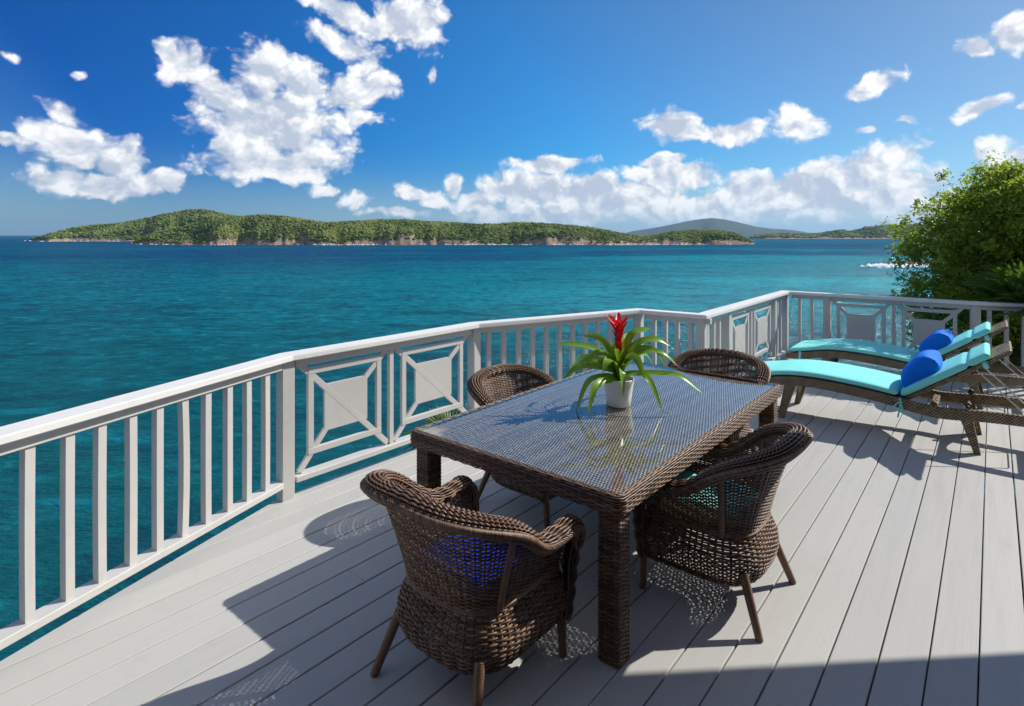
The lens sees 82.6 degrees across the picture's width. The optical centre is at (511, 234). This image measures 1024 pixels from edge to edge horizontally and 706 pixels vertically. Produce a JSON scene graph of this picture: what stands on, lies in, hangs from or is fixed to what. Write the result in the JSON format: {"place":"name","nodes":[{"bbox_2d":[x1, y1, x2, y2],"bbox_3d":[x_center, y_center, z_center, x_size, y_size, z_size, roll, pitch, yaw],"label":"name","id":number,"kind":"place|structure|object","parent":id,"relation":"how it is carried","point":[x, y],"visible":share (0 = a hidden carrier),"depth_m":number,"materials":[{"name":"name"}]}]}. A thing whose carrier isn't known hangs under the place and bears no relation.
{"place":"outdoors","nodes":[
{"label":"outdoors","id":0,"kind":"place"},
{"bbox_2d":[32,210,219,241],"bbox_3d":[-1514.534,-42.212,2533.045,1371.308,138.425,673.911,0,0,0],"label":"headland hill","id":1,"kind":"structure","parent":0,"point":[81,238],"depth_m":2310.06,"materials":[{"name":"green plant"}]},
{"bbox_2d":[29,208,234,239],"bbox_3d":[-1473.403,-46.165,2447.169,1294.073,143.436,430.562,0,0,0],"label":"hill scrub","id":2,"kind":"object","parent":1,"relation":"on","point":[169,220],"visible":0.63,"depth_m":2399.41,"materials":[{"name":"green plant"}]},
{"bbox_2d":[131,216,754,244],"bbox_3d":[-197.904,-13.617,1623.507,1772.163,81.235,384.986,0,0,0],"label":"island","id":3,"kind":"structure","parent":0,"point":[536,240],"depth_m":1485.52,"materials":[{"name":"green plant"}]},
{"bbox_2d":[132,214,753,243],"bbox_3d":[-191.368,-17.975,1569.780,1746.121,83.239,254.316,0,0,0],"label":"island scrub","id":4,"kind":"object","parent":3,"relation":"on","point":[340,231],"visible":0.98,"depth_m":1529.14,"materials":[{"name":"green plant"}]},
{"bbox_2d":[0,235,1014,660],"bbox_3d":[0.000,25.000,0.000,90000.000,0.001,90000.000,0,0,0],"label":"sea","id":5,"kind":"structure","parent":0,"point":[86,321],"depth_m":176.52,"materials":[{"name":"teal liquid"}]},
{"bbox_2d":[24,240,752,244],"bbox_3d":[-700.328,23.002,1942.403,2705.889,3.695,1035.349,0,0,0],"label":"island surf","id":6,"kind":"structure","parent":5,"relation":"on","point":[445,244],"depth_m":1471.70,"materials":[{"name":"white liquid"}]},
{"bbox_2d":[753,227,935,238],"bbox_3d":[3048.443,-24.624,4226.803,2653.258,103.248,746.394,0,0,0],"label":"cay","id":7,"kind":"structure","parent":5,"relation":"in","point":[827,237],"depth_m":3954.29,"materials":[{"name":"green plant"}]},
{"bbox_2d":[750,223,954,237],"bbox_3d":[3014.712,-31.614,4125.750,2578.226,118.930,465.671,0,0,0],"label":"cay scrub","id":8,"kind":"object","parent":7,"relation":"on","point":[854,233],"visible":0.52,"depth_m":4054.47,"materials":[{"name":"green plant"}]},
{"bbox_2d":[859,263,928,267],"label":"surf","id":9,"kind":"structure","parent":5,"relation":"on","point":[881,265],"depth_m":451.20,"materials":[{"name":"white liquid"}]},
{"bbox_2d":[883,260,939,264],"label":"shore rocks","id":10,"kind":"object","parent":5,"relation":"in","point":[909,262],"visible":0.05,"depth_m":467.06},
{"bbox_2d":[0,359,1023,705],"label":"deck","id":11,"kind":"structure","parent":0,"point":[286,603],"depth_m":2.77,"materials":[{"name":"paint"},{"name":"wood"}]},
{"bbox_2d":[360,469,585,705],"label":"wicker armchair","id":12,"kind":"object","parent":11,"relation":"on","point":[536,588],"visible":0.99,"depth_m":2.17,"materials":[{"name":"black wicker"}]},
{"bbox_2d":[414,535,539,603],"bbox_3d":[-0.131,1.342,2.437,0.400,0.097,0.450,0,0,40],"label":"seat cushion","id":13,"kind":"object","parent":12,"relation":"on","point":[471,565],"visible":0.08,"depth_m":2.33,"materials":[{"name":"blue fabric"}]},
{"bbox_2d":[0,290,1023,649],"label":"deck railing","id":14,"kind":"object","parent":11,"relation":"on","point":[344,402],"visible":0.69,"depth_m":3.91,"materials":[{"name":"paint"}]},
{"bbox_2d":[467,363,557,528],"bbox_3d":[0.114,1.354,3.923,0.756,0.861,0.794,0,0,40],"label":"wicker armchair","id":15,"kind":"object","parent":11,"relation":"on","point":[478,393],"visible":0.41,"depth_m":4.02,"materials":[{"name":"black wicker"}]},
{"bbox_2d":[410,361,782,668],"bbox_3d":[0.683,1.418,3.658,1.315,0.725,2.360,0,0,40],"label":"wicker table","id":16,"kind":"object","parent":11,"relation":"on","point":[613,466],"visible":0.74,"depth_m":3.09,"materials":[{"name":"black wicker"}]},
{"bbox_2d":[558,312,701,412],"bbox_3d":[0.700,0.772,3.695,0.838,0.573,0.560,0,0,-8],"label":"potted bromeliad","id":17,"kind":"object","parent":16,"relation":"on","point":[619,355],"visible":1,"depth_m":3.59,"materials":[{"name":"green plant"}]},
{"bbox_2d":[668,348,770,480],"bbox_3d":[1.538,1.354,4.476,0.794,0.861,0.756,0,0,40],"label":"wicker armchair","id":18,"kind":"object","parent":11,"relation":"on","point":[762,371],"visible":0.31,"depth_m":4.66,"materials":[{"name":"black wicker"}]},
{"bbox_2d":[632,422,813,642],"bbox_3d":[1.076,1.354,2.918,0.756,0.861,0.794,0,0,40],"label":"wicker armchair","id":19,"kind":"object","parent":11,"relation":"on","point":[761,469],"visible":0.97,"depth_m":2.71,"materials":[{"name":"black wicker"}]},
{"bbox_2d":[650,470,761,529],"bbox_3d":[1.003,1.342,2.978,0.450,0.097,0.400,0,0,40],"label":"seat cushion","id":20,"kind":"object","parent":19,"relation":"on","point":[685,474],"visible":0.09,"depth_m":2.94,"materials":[{"name":"teal fabric"}]},
{"bbox_2d":[769,341,1023,454],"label":"sun lounger","id":21,"kind":"object","parent":11,"relation":"on","point":[970,417],"visible":0.73,"depth_m":5.07,"materials":[{"name":"wicker"}]},
{"bbox_2d":[748,342,989,417],"bbox_3d":[3.292,1.266,5.525,1.926,0.631,0.686,0,0,40],"label":"lounger cushion","id":22,"kind":"object","parent":21,"relation":"on","point":[885,382],"visible":0.91,"depth_m":5.34,"materials":[{"name":"teal fabric"}]},
{"bbox_2d":[901,350,942,387],"bbox_3d":[3.678,1.205,5.227,0.520,0.360,0.212,0,38,-50],"label":"throw pillow","id":23,"kind":"object","parent":22,"relation":"on","point":[921,365],"visible":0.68,"depth_m":5.08,"materials":[{"name":"blue fabric"}]},
{"bbox_2d":[786,320,1023,408],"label":"sun lounger","id":24,"kind":"object","parent":11,"relation":"on","point":[975,379],"visible":0.46,"depth_m":6.31,"materials":[{"name":"wicker"}]},
{"bbox_2d":[788,322,990,361],"bbox_3d":[4.316,1.266,6.767,1.926,0.631,0.686,0,0,40],"label":"lounger cushion","id":25,"kind":"object","parent":24,"relation":"on","point":[900,353],"visible":0.78,"depth_m":6.69,"materials":[{"name":"teal fabric"}]},
{"bbox_2d":[919,329,953,351],"bbox_3d":[4.697,1.205,6.447,0.520,0.360,0.212,0,42,-50],"label":"throw pillow","id":26,"kind":"object","parent":25,"relation":"on","point":[938,339],"visible":0.67,"depth_m":6.30,"materials":[{"name":"blue fabric"}]},
{"bbox_2d":[0,0,1023,234],"label":"sky","id":27,"kind":"structure","parent":0,"point":[809,116],"materials":[{"name":"blue"}]},
{"bbox_2d":[625,218,806,235],"bbox_3d":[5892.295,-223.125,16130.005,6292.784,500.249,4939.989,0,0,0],"label":"distant mountain","id":28,"kind":"structure","parent":0,"point":[729,225],"depth_m":15141.81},
{"bbox_2d":[922,496,1023,705],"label":"hillside","id":29,"kind":"structure","parent":0,"point":[981,594],"depth_m":4.94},
{"bbox_2d":[400,405,459,449],"bbox_3d":[-0.716,2.709,5.810,0.861,1.954,0.790,0,0,0],"label":"fan palm","id":30,"kind":"object","parent":29,"relation":"on","point":[437,417],"visible":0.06,"depth_m":5.91,"materials":[{"name":"green plant"}]},
{"bbox_2d":[901,313,947,349],"bbox_3d":[6.153,2.228,8.456,1.066,2.365,0.812,0,0,0],"label":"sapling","id":31,"kind":"object","parent":29,"relation":"on","point":[911,341],"visible":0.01,"depth_m":8.37,"materials":[{"name":"green plant"}]},
{"bbox_2d":[878,150,1023,484],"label":"tree","id":32,"kind":"object","parent":29,"relation":"on","point":[987,209],"visible":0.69,"depth_m":8.11,"materials":[{"name":"green plant"}]},
{"bbox_2d":[957,260,1023,388],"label":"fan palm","id":33,"kind":"object","parent":29,"relation":"on","point":[1004,284],"visible":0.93,"depth_m":7.06,"materials":[{"name":"green plant"}]}
]}

